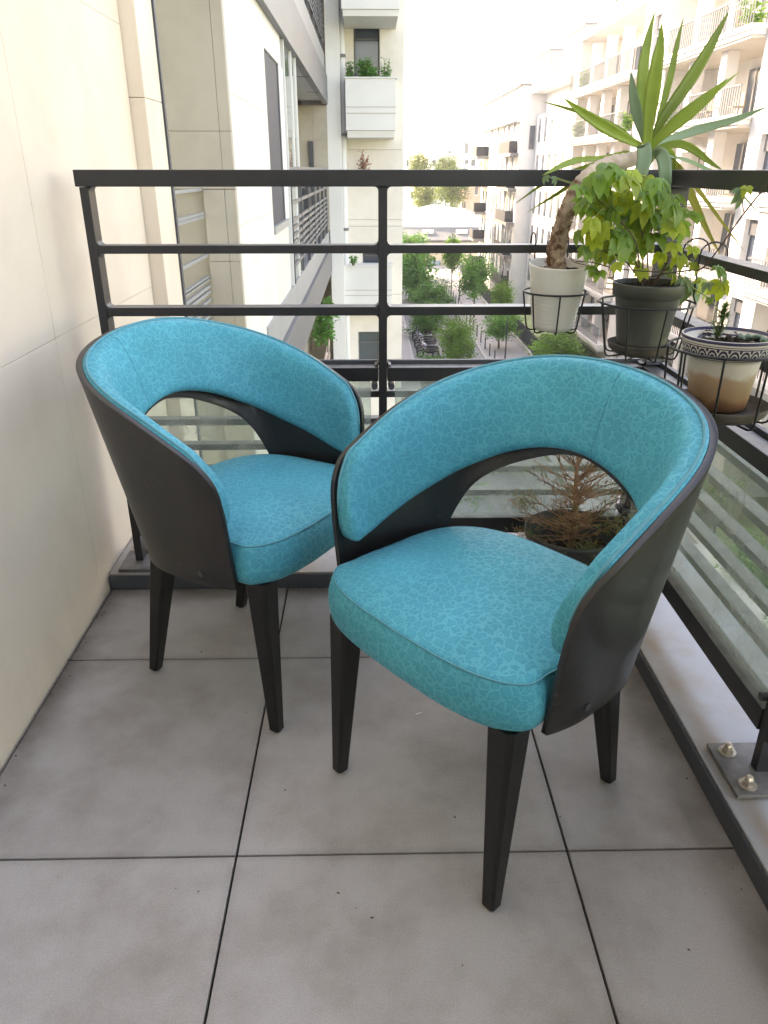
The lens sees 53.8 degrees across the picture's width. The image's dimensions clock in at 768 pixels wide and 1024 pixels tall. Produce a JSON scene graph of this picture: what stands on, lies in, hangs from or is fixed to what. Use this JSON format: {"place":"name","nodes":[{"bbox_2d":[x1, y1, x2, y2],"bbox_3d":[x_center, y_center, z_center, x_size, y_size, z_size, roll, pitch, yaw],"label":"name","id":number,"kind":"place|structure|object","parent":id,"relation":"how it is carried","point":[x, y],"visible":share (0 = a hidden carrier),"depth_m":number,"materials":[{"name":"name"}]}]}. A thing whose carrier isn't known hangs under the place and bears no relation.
{"place":"outdoors","nodes":[
{"label":"outdoors","id":0,"kind":"place"},
{"bbox_2d":[4,588,741,965],"bbox_3d":[-0.083,0.513,1.602,1.420,0.002,1.401,0,24,-1],"label":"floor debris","id":1,"kind":"object","parent":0,"point":[336,892],"visible":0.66,"depth_m":1.60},
{"bbox_2d":[0,587,767,1023],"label":"balcony floor","id":2,"kind":"structure","parent":0,"point":[142,803],"depth_m":1.36,"materials":[{"name":"grey tile"}]},
{"bbox_2d":[76,317,363,732],"bbox_3d":[-0.327,-0.010,1.765,0.520,0.820,0.609,13,27,26],"label":"tub chair","id":3,"kind":"object","parent":2,"relation":"on","point":[252,529],"visible":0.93,"depth_m":1.63,"materials":[{"name":"fabric"}]},
{"bbox_2d":[109,532,767,910],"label":"kerb","id":4,"kind":"structure","parent":2,"relation":"on","point":[698,705],"depth_m":1.73,"materials":[{"name":"concrete"}]},
{"bbox_2d":[73,170,767,798],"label":"balcony railing","id":5,"kind":"object","parent":4,"relation":"on","point":[743,768],"visible":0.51,"depth_m":1.85,"materials":[{"name":"metal"}]},
{"bbox_2d":[522,232,588,334],"bbox_3d":[0.424,-0.576,1.901,0.163,0.229,0.234,0,24,-1],"label":"pot holder","id":6,"kind":"object","parent":5,"relation":"hanging from","point":[543,295],"visible":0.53,"depth_m":1.86,"materials":[{"name":"black metal"}]},
{"bbox_2d":[529,257,589,332],"bbox_3d":[0.425,-0.535,1.872,0.146,0.158,0.146,0,30,-1],"label":"plant pot","id":7,"kind":"object","parent":6,"relation":"in","point":[571,278],"visible":0.92,"depth_m":1.83,"materials":[{"name":"white ceramic"}]},
{"bbox_2d":[511,9,767,268],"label":"yucca","id":8,"kind":"object","parent":7,"relation":"in","point":[658,143],"visible":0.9,"depth_m":1.73,"materials":[{"name":"green plant"}]},
{"bbox_2d":[598,237,728,362],"bbox_3d":[0.636,-0.496,1.766,0.266,0.264,0.221,0,24,-1],"label":"pot holder","id":9,"kind":"object","parent":5,"relation":"hanging from","point":[602,303],"visible":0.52,"depth_m":1.74,"materials":[{"name":"black metal"}]},
{"bbox_2d":[607,336,675,357],"bbox_3d":[0.613,-0.396,1.810,0.157,0.024,0.157,0,24,-1],"label":"saucer","id":10,"kind":"object","parent":9,"relation":"in","point":[636,352],"visible":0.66,"depth_m":1.76,"materials":[{"name":"plastic"}]},
{"bbox_2d":[612,278,685,347],"bbox_3d":[0.613,-0.463,1.780,0.163,0.149,0.163,0,24,-1],"label":"plant pot","id":11,"kind":"object","parent":10,"relation":"on","point":[645,329],"visible":0.92,"depth_m":1.73,"materials":[{"name":"grey plastic"}]},
{"bbox_2d":[542,162,767,311],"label":"creeper","id":12,"kind":"object","parent":11,"relation":"in","point":[630,237],"visible":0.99,"depth_m":1.67,"materials":[{"name":"green plant"}]},
{"bbox_2d":[663,330,767,430],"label":"pot holder","id":13,"kind":"object","parent":5,"relation":"hanging from","point":[685,353],"visible":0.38,"depth_m":1.32,"materials":[{"name":"black metal"}]},
{"bbox_2d":[685,388,767,425],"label":"saucer","id":14,"kind":"object","parent":13,"relation":"in","point":[746,416],"visible":0.3,"depth_m":1.33,"materials":[{"name":"plastic"}]},
{"bbox_2d":[681,326,767,412],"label":"plant pot","id":15,"kind":"object","parent":14,"relation":"on","point":[738,380],"visible":0.88,"depth_m":1.34,"materials":[{"name":"ceramic"}]},
{"bbox_2d":[709,296,733,338],"bbox_3d":[0.607,-0.347,1.355,0.047,0.077,0.049,8,26,18],"label":"cactus","id":16,"kind":"object","parent":15,"relation":"on","point":[723,316],"visible":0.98,"depth_m":1.35,"materials":[{"name":"plant"}]},
{"bbox_2d":[738,333,767,341],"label":"succulent","id":17,"kind":"object","parent":15,"relation":"in","point":[748,336],"visible":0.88,"depth_m":1.34,"materials":[{"name":"green plant"}]},
{"bbox_2d":[328,354,717,911],"bbox_3d":[0.209,0.166,1.377,0.520,0.820,0.609,-19,31,-36],"label":"tub chair","id":18,"kind":"object","parent":2,"relation":"on","point":[510,641],"visible":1,"depth_m":1.28,"materials":[{"name":"fabric"}]},
{"bbox_2d":[524,509,619,565],"bbox_3d":[0.502,0.161,2.070,0.253,0.258,0.253,0,24,-1],"label":"plant pot","id":19,"kind":"object","parent":2,"relation":"on","point":[583,554],"visible":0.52,"depth_m":2.07,"materials":[{"name":"plastic"}]},
{"bbox_2d":[500,455,632,563],"bbox_3d":[0.501,-0.102,1.954,0.367,0.452,0.307,13,28,27],"label":"conifer","id":20,"kind":"object","parent":19,"relation":"on","point":[577,499],"visible":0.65,"depth_m":1.97,"materials":[{"name":"plant"}]},
{"bbox_2d":[403,154,412,210],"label":"apartment block","id":21,"kind":"structure","parent":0,"point":[406,199],"depth_m":152.11,"materials":[{"name":"white stone"}]},
{"bbox_2d":[401,317,418,399],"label":"pavement","id":22,"kind":"structure","parent":0,"point":[406,353],"depth_m":58.19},
{"bbox_2d":[403,229,428,256],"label":"street tree","id":23,"kind":"object","parent":22,"relation":"on","point":[412,239],"visible":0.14,"depth_m":96.95,"materials":[{"name":"green plant"}]},
{"bbox_2d":[402,231,440,300],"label":"street tree","id":24,"kind":"object","parent":22,"relation":"on","point":[414,271],"visible":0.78,"depth_m":79.93,"materials":[{"name":"green plant"}]},
{"bbox_2d":[402,268,459,272],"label":"cross road","id":25,"kind":"structure","parent":0,"point":[444,271],"depth_m":107.15,"materials":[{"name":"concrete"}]},
{"bbox_2d":[425,143,481,207],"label":"apartment block","id":26,"kind":"structure","parent":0,"point":[468,162],"depth_m":172.83,"materials":[{"name":"white stone"}]},
{"bbox_2d":[458,187,480,209],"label":"apartment block","id":27,"kind":"structure","parent":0,"point":[475,195],"depth_m":138.96,"materials":[{"name":"brick"}]},
{"bbox_2d":[402,273,572,511],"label":"road","id":28,"kind":"structure","parent":0,"point":[506,479],"depth_m":34.77,"materials":[{"name":"asphalt"}]},
{"bbox_2d":[412,327,431,340],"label":"motorcycle","id":29,"kind":"object","parent":28,"relation":"on","point":[416,335],"visible":0.48,"depth_m":62.44,"materials":[{"name":"black metal"}]},
{"bbox_2d":[414,334,434,347],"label":"motorcycle","id":30,"kind":"object","parent":28,"relation":"on","point":[425,341],"visible":0.41,"depth_m":59.83,"materials":[{"name":"black metal"}]},
{"bbox_2d":[416,338,438,351],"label":"motorcycle","id":31,"kind":"object","parent":28,"relation":"on","point":[425,346],"visible":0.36,"depth_m":58.10,"materials":[{"name":"black metal"}]},
{"bbox_2d":[416,341,439,357],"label":"motorcycle","id":32,"kind":"object","parent":28,"relation":"on","point":[433,351],"visible":0.79,"depth_m":57.26,"materials":[{"name":"black metal"}]},
{"bbox_2d":[402,277,457,303],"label":"street tree","id":33,"kind":"object","parent":28,"relation":"on","point":[437,294],"visible":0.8,"depth_m":71.49,"materials":[{"name":"green plant"}]},
{"bbox_2d":[416,350,447,358],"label":"street tree","id":34,"kind":"object","parent":28,"relation":"on","point":[431,357],"visible":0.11,"depth_m":50.63,"materials":[{"name":"green plant"}]},
{"bbox_2d":[427,315,481,358],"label":"street tree","id":35,"kind":"object","parent":28,"relation":"on","point":[458,345],"visible":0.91,"depth_m":51.43,"materials":[{"name":"green plant"}]},
{"bbox_2d":[403,0,623,194],"label":"sky","id":36,"kind":"structure","parent":0,"point":[460,55],"materials":[{"name":"white"}]},
{"bbox_2d":[434,273,620,510],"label":"pavement","id":37,"kind":"structure","parent":0,"point":[514,349],"depth_m":59.47,"materials":[{"name":"concrete"}]},
{"bbox_2d":[439,231,466,294],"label":"street tree","id":38,"kind":"object","parent":37,"relation":"on","point":[451,260],"visible":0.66,"depth_m":83.56,"materials":[{"name":"green plant"}]},
{"bbox_2d":[452,241,499,316],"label":"street tree","id":39,"kind":"object","parent":37,"relation":"on","point":[478,278],"visible":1,"depth_m":70.83,"materials":[{"name":"green plant"}]},
{"bbox_2d":[475,300,524,348],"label":"street tree","id":40,"kind":"object","parent":37,"relation":"on","point":[497,329],"visible":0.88,"depth_m":58.80,"materials":[{"name":"green plant"}]},
{"bbox_2d":[486,277,516,303],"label":"street tree","id":41,"kind":"object","parent":37,"relation":"on","point":[501,295],"visible":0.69,"depth_m":64.00,"materials":[{"name":"green plant"}]},
{"bbox_2d":[504,316,507,358],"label":"street lamp","id":42,"kind":"object","parent":37,"relation":"on","point":[506,338],"visible":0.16,"depth_m":53.90,"materials":[{"name":"metal"}]},
{"bbox_2d":[411,197,767,511],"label":"ground","id":43,"kind":"structure","parent":0,"point":[762,502],"depth_m":37.84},
{"bbox_2d":[0,0,202,774],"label":"stone wall","id":44,"kind":"structure","parent":43,"relation":"on","point":[81,85],"depth_m":1.90,"materials":[{"name":"beige stone"}]},
{"bbox_2d":[155,0,345,463],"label":"neighbour facade","id":45,"kind":"structure","parent":43,"relation":"on","point":[212,63],"depth_m":4.76,"materials":[{"name":"paint"}]},
{"bbox_2d":[175,188,213,320],"bbox_3d":[-1.076,-1.069,4.209,0.020,1.330,1.190,0,24,-1],"label":"neighbour railing","id":46,"kind":"object","parent":45,"relation":"attached to","point":[197,297],"visible":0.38,"depth_m":4.33,"materials":[{"name":"metal"}]},
{"bbox_2d":[264,50,288,234],"bbox_3d":[-1.018,-3.175,6.584,0.205,1.351,1.148,0,24,-1],"label":"tall window","id":47,"kind":"structure","parent":45,"relation":"attached to","point":[281,221],"depth_m":6.57,"materials":[{"name":"grey glass"}]},
{"bbox_2d":[256,0,327,103],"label":"grey balcony","id":48,"kind":"structure","parent":45,"relation":"attached to","point":[291,22],"depth_m":9.03,"materials":[{"name":"concrete"}]},
{"bbox_2d":[305,0,323,48],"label":"slatted railing","id":49,"kind":"object","parent":48,"relation":"on","point":[316,10],"visible":0.81,"depth_m":11.92,"materials":[{"name":"grey metal"}]},
{"bbox_2d":[267,231,331,350],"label":"grey balcony","id":50,"kind":"structure","parent":45,"relation":"attached to","point":[310,286],"depth_m":8.95,"materials":[{"name":"concrete"}]},
{"bbox_2d":[279,39,302,285],"bbox_3d":[-0.962,-3.636,8.039,0.035,2.200,1.320,0,24,-1],"label":"glass screen","id":51,"kind":"object","parent":50,"relation":"on","point":[288,62],"visible":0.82,"depth_m":7.81,"materials":[{"name":"white glass"}]},
{"bbox_2d":[301,188,312,235],"bbox_3d":[-1.444,-5.146,13.039,0.350,0.800,0.850,0,24,-1],"label":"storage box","id":52,"kind":"object","parent":50,"relation":"on","point":[303,194],"visible":0.12,"depth_m":12.74,"materials":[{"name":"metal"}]},
{"bbox_2d":[289,167,328,283],"bbox_3d":[-1.021,-4.473,11.184,0.040,1.128,7.500,0,24,-1],"label":"slatted railing","id":53,"kind":"object","parent":50,"relation":"on","point":[319,230],"visible":0.68,"depth_m":10.08,"materials":[{"name":"grey metal"}]},
{"bbox_2d":[339,0,350,382],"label":"drainpipe","id":54,"kind":"object","parent":45,"relation":"attached to","point":[343,128],"visible":0.47,"depth_m":14.52,"materials":[{"name":"metal"}]},
{"bbox_3d":[-2.076,-0.433,11.731,2.265,0.764,10.000,0,24,-1],"label":"grey balcony","id":55,"kind":"object","parent":45,"relation":"attached to","visible":0},
{"bbox_2d":[309,295,339,351],"bbox_3d":[-1.074,-3.321,13.204,0.634,1.066,0.455,0,24,-1],"label":"balcony shrub","id":56,"kind":"object","parent":55,"relation":"on","point":[322,330],"visible":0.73,"depth_m":13.20,"materials":[{"name":"green plant"}]},
{"bbox_2d":[324,339,329,358],"bbox_3d":[-1.054,-2.520,14.101,0.025,1.000,2.200,0,24,-1],"label":"patterned screen","id":57,"kind":"object","parent":55,"relation":"on","point":[327,355],"visible":0.13,"depth_m":14.29,"materials":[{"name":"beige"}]},
{"bbox_2d":[302,0,404,429],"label":"projecting wing","id":58,"kind":"structure","parent":43,"relation":"on","point":[387,45],"depth_m":15.30,"materials":[{"name":"paint"}]},
{"bbox_2d":[353,29,379,75],"bbox_3d":[-0.328,-8.777,14.309,0.489,0.968,0.060,0,24,-1],"label":"window","id":59,"kind":"structure","parent":58,"relation":"in","point":[366,41],"depth_m":14.30,"materials":[{"name":"grey glass"}]},
{"bbox_2d":[344,263,392,303],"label":"stone balcony","id":60,"kind":"structure","parent":58,"relation":"attached to","point":[361,283],"depth_m":15.55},
{"bbox_2d":[356,150,370,169],"bbox_3d":[-0.387,-6.733,14.716,0.259,0.566,0.314,-14,28,-28],"label":"balcony shrub","id":61,"kind":"object","parent":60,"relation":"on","point":[363,164],"visible":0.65,"depth_m":14.70,"materials":[{"name":"brown plant"}]},
{"bbox_2d":[358,332,378,358],"bbox_3d":[-0.317,-3.648,16.636,0.488,0.685,0.060,0,24,-1],"label":"window","id":62,"kind":"structure","parent":58,"relation":"in","point":[368,342],"depth_m":16.63,"materials":[{"name":"grey glass"}]},
{"bbox_2d":[344,77,396,138],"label":"stone balcony","id":63,"kind":"structure","parent":58,"relation":"attached to","point":[370,107],"depth_m":13.87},
{"bbox_2d":[345,61,355,76],"bbox_3d":[-0.610,-8.037,13.850,0.217,0.378,0.205,4,25,8],"label":"balcony shrub","id":64,"kind":"object","parent":63,"relation":"on","point":[349,68],"visible":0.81,"depth_m":13.83,"materials":[{"name":"green plant"}]},
{"bbox_2d":[352,57,378,76],"bbox_3d":[-0.352,-8.101,13.839,0.538,0.404,0.411,6,25,12],"label":"balcony shrub","id":65,"kind":"object","parent":63,"relation":"on","point":[367,69],"visible":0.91,"depth_m":13.80,"materials":[{"name":"green plant"}]},
{"bbox_2d":[380,57,391,76],"bbox_3d":[0.032,-8.075,13.857,0.238,0.438,0.191,0,24,-1],"label":"balcony shrub","id":66,"kind":"object","parent":63,"relation":"on","point":[385,73],"visible":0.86,"depth_m":13.85,"materials":[{"name":"green plant"}]},
{"bbox_2d":[341,0,399,28],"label":"stone balcony","id":67,"kind":"structure","parent":58,"relation":"attached to","point":[369,14],"depth_m":12.87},
{"bbox_2d":[363,253,377,262],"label":"window","id":68,"kind":"structure","parent":58,"relation":"in","point":[367,257],"depth_m":15.87,"materials":[{"name":"grey glass"}]},
{"bbox_2d":[402,315,420,387],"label":"kerb","id":69,"kind":"structure","parent":43,"relation":"on","point":[419,385],"depth_m":61.46,"materials":[{"name":"concrete"}]},
{"bbox_2d":[405,149,432,207],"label":"tree","id":70,"kind":"object","parent":43,"relation":"on","point":[418,164],"visible":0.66,"depth_m":135.67,"materials":[{"name":"green plant"}]},
{"bbox_2d":[406,187,441,206],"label":"tree","id":71,"kind":"object","parent":43,"relation":"on","point":[425,198],"visible":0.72,"depth_m":126.75,"materials":[{"name":"green plant"}]},
{"bbox_2d":[402,299,450,336],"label":"street tree","id":72,"kind":"object","parent":43,"relation":"on","point":[425,322],"visible":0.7,"depth_m":63.47,"materials":[{"name":"green plant"}]},
{"bbox_2d":[403,227,478,265],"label":"warehouse","id":73,"kind":"structure","parent":43,"relation":"on","point":[437,234],"depth_m":111.77,"materials":[{"name":"grey stone"}]},
{"bbox_2d":[403,204,479,226],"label":"white hall","id":74,"kind":"structure","parent":43,"relation":"on","point":[434,215],"depth_m":114.18,"materials":[{"name":"metal"}]},
{"bbox_2d":[431,153,461,205],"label":"tree","id":75,"kind":"object","parent":43,"relation":"on","point":[442,162],"visible":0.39,"depth_m":135.90,"materials":[{"name":"green plant"}]},
{"bbox_2d":[430,164,475,208],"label":"tree","id":76,"kind":"object","parent":43,"relation":"on","point":[451,195],"visible":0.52,"depth_m":122.92,"materials":[{"name":"green plant"}]},
{"bbox_2d":[432,273,486,358],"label":"kerb","id":77,"kind":"structure","parent":43,"relation":"on","point":[481,352],"depth_m":61.29,"materials":[{"name":"concrete"}]},
{"bbox_2d":[457,482,502,511],"bbox_3d":[3.199,0.102,32.845,4.630,2.551,3.952,-3,25,-7],"label":"garden tree","id":78,"kind":"object","parent":43,"relation":"on","point":[475,497],"visible":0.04,"depth_m":32.85,"materials":[{"name":"green plant"}]},
{"bbox_2d":[468,83,546,303],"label":"balconied building","id":79,"kind":"structure","parent":43,"relation":"on","point":[510,124],"depth_m":76.64,"materials":[{"name":"paint"}]},
{"bbox_2d":[528,126,534,148],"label":"end window","id":80,"kind":"structure","parent":79,"relation":"in","point":[532,128],"depth_m":71.22,"materials":[{"name":"grey glass"}]},
{"bbox_2d":[524,22,599,332],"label":"penthouse building","id":81,"kind":"structure","parent":43,"relation":"on","point":[552,71],"depth_m":66.41,"materials":[{"name":"paint"}]},
{"bbox_2d":[538,118,541,141],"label":"window","id":82,"kind":"structure","parent":81,"relation":"in","point":[540,119],"depth_m":69.35,"materials":[{"name":"white glass"}]},
{"bbox_2d":[543,116,546,141],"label":"window","id":83,"kind":"structure","parent":81,"relation":"in","point":[545,123],"depth_m":67.07,"materials":[{"name":"white glass"}]},
{"bbox_2d":[549,193,552,217],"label":"window","id":84,"kind":"structure","parent":81,"relation":"in","point":[550,207],"depth_m":65.39,"materials":[{"name":"white glass"}]},
{"bbox_2d":[549,114,553,140],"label":"window","id":85,"kind":"structure","parent":81,"relation":"in","point":[551,121],"depth_m":64.91,"materials":[{"name":"white glass"}]},
{"bbox_2d":[555,112,559,139],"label":"window","id":86,"kind":"structure","parent":81,"relation":"in","point":[558,114],"depth_m":62.76,"materials":[{"name":"white glass"}]},
{"bbox_2d":[562,110,566,138],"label":"window","id":87,"kind":"structure","parent":81,"relation":"in","point":[565,112],"depth_m":60.54,"materials":[{"name":"white glass"}]},
{"bbox_2d":[460,265,716,543],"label":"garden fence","id":88,"kind":"object","parent":43,"relation":"on","point":[527,336],"visible":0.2,"depth_m":58.43,"materials":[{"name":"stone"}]},
{"bbox_2d":[552,0,767,496],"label":"loggia building","id":89,"kind":"structure","parent":43,"relation":"on","point":[608,51],"depth_m":36.32,"materials":[{"name":"paint"}]},
{"bbox_2d":[608,259,615,277],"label":"window","id":90,"kind":"structure","parent":89,"relation":"in","point":[610,274],"depth_m":54.66,"materials":[{"name":"beige glass"}]},
{"bbox_2d":[616,111,632,130],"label":"balcony shrub","id":91,"kind":"object","parent":89,"relation":"on","point":[627,124],"visible":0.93,"depth_m":44.27,"materials":[{"name":"green plant"}]},
{"bbox_2d":[632,46,641,69],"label":"window","id":92,"kind":"structure","parent":89,"relation":"in","point":[637,51],"depth_m":49.19,"materials":[{"name":"grey glass"}]},
{"bbox_2d":[678,144,706,168],"bbox_3d":[14.848,-16.234,35.825,2.033,2.150,2.033,-10,26,-21],"label":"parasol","id":93,"kind":"object","parent":89,"relation":"on","point":[703,147],"visible":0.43,"depth_m":35.09,"materials":[{"name":"white fabric"}]},
{"bbox_2d":[698,99,713,119],"bbox_3d":[14.853,-18.441,34.782,0.510,0.950,0.500,-8,26,-17],"label":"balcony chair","id":94,"kind":"object","parent":89,"relation":"on","point":[707,109],"visible":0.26,"depth_m":34.79,"materials":[{"name":"white"}]},
{"bbox_2d":[706,293,719,323],"bbox_3d":[16.772,-10.605,38.156,0.120,2.150,1.500,0,24,-1],"label":"window","id":95,"kind":"structure","parent":89,"relation":"in","point":[712,308],"depth_m":38.57,"materials":[{"name":"beige glass"}]},
{"bbox_2d":[718,213,734,255],"bbox_3d":[16.772,-13.382,36.896,0.120,2.150,1.500,0,24,-1],"label":"window","id":96,"kind":"structure","parent":89,"relation":"in","point":[729,218],"depth_m":37.00,"materials":[{"name":"grey glass"}]},
{"bbox_2d":[727,93,746,114],"bbox_3d":[14.911,-17.201,32.050,0.510,0.950,0.500,0,24,-1],"label":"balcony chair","id":97,"kind":"object","parent":89,"relation":"on","point":[742,100],"visible":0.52,"depth_m":31.89,"materials":[{"name":"white"}]},
{"bbox_2d":[733,298,742,326],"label":"window","id":98,"kind":"structure","parent":89,"relation":"in","point":[738,303],"depth_m":31.73,"materials":[{"name":"grey glass"}]},
{"bbox_2d":[729,143,747,193],"bbox_3d":[16.772,-16.160,35.636,0.120,2.150,1.500,0,24,-1],"label":"window","id":99,"kind":"structure","parent":89,"relation":"in","point":[741,149],"depth_m":35.58,"materials":[{"name":"grey glass"}]},
{"bbox_2d":[736,0,767,24],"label":"balcony shrub","id":100,"kind":"object","parent":89,"relation":"on","point":[757,19],"visible":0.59,"depth_m":29.81,"materials":[{"name":"green plant"}]},
{"bbox_2d":[745,219,758,261],"bbox_3d":[14.859,-10.634,30.415,0.145,2.100,1.100,0,24,-1],"label":"window","id":101,"kind":"structure","parent":89,"relation":"in","point":[753,226],"depth_m":30.52,"materials":[{"name":"grey glass"}]},
{"bbox_2d":[743,67,760,115],"bbox_3d":[16.772,-18.937,34.376,0.120,2.150,1.500,0,24,-1],"label":"window","id":102,"kind":"structure","parent":89,"relation":"in","point":[754,74],"depth_m":34.42,"materials":[{"name":"grey glass"}]},
{"bbox_2d":[758,134,767,192],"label":"window","id":103,"kind":"structure","parent":89,"relation":"in","point":[765,167],"depth_m":29.37,"materials":[{"name":"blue glass"}]},
{"bbox_2d":[759,0,767,22],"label":"window","id":104,"kind":"structure","parent":89,"relation":"in","point":[765,10],"depth_m":33.22,"materials":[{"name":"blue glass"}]},
{"bbox_2d":[488,288,767,555],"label":"lawn","id":105,"kind":"structure","parent":0,"point":[741,518],"depth_m":30.33,"materials":[{"name":"plant"}]},
{"bbox_2d":[523,328,587,355],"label":"street tree","id":106,"kind":"object","parent":105,"relation":"on","point":[546,348],"visible":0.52,"depth_m":49.67,"materials":[{"name":"green plant"}]},
{"bbox_2d":[695,474,748,516],"bbox_3d":[13.420,-0.669,30.698,2.362,1.927,2.767,-19,31,-36],"label":"garden tree","id":107,"kind":"object","parent":105,"relation":"on","point":[717,496],"visible":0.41,"depth_m":30.36,"materials":[{"name":"green plant"}]},
{"bbox_2d":[704,527,767,589],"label":"garden tree","id":108,"kind":"object","parent":105,"relation":"on","point":[753,568],"visible":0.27,"depth_m":24.79,"materials":[{"name":"green plant"}]},
{"bbox_2d":[694,544,767,627],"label":"side terrace","id":109,"kind":"structure","parent":0,"point":[749,602],"depth_m":24.38,"materials":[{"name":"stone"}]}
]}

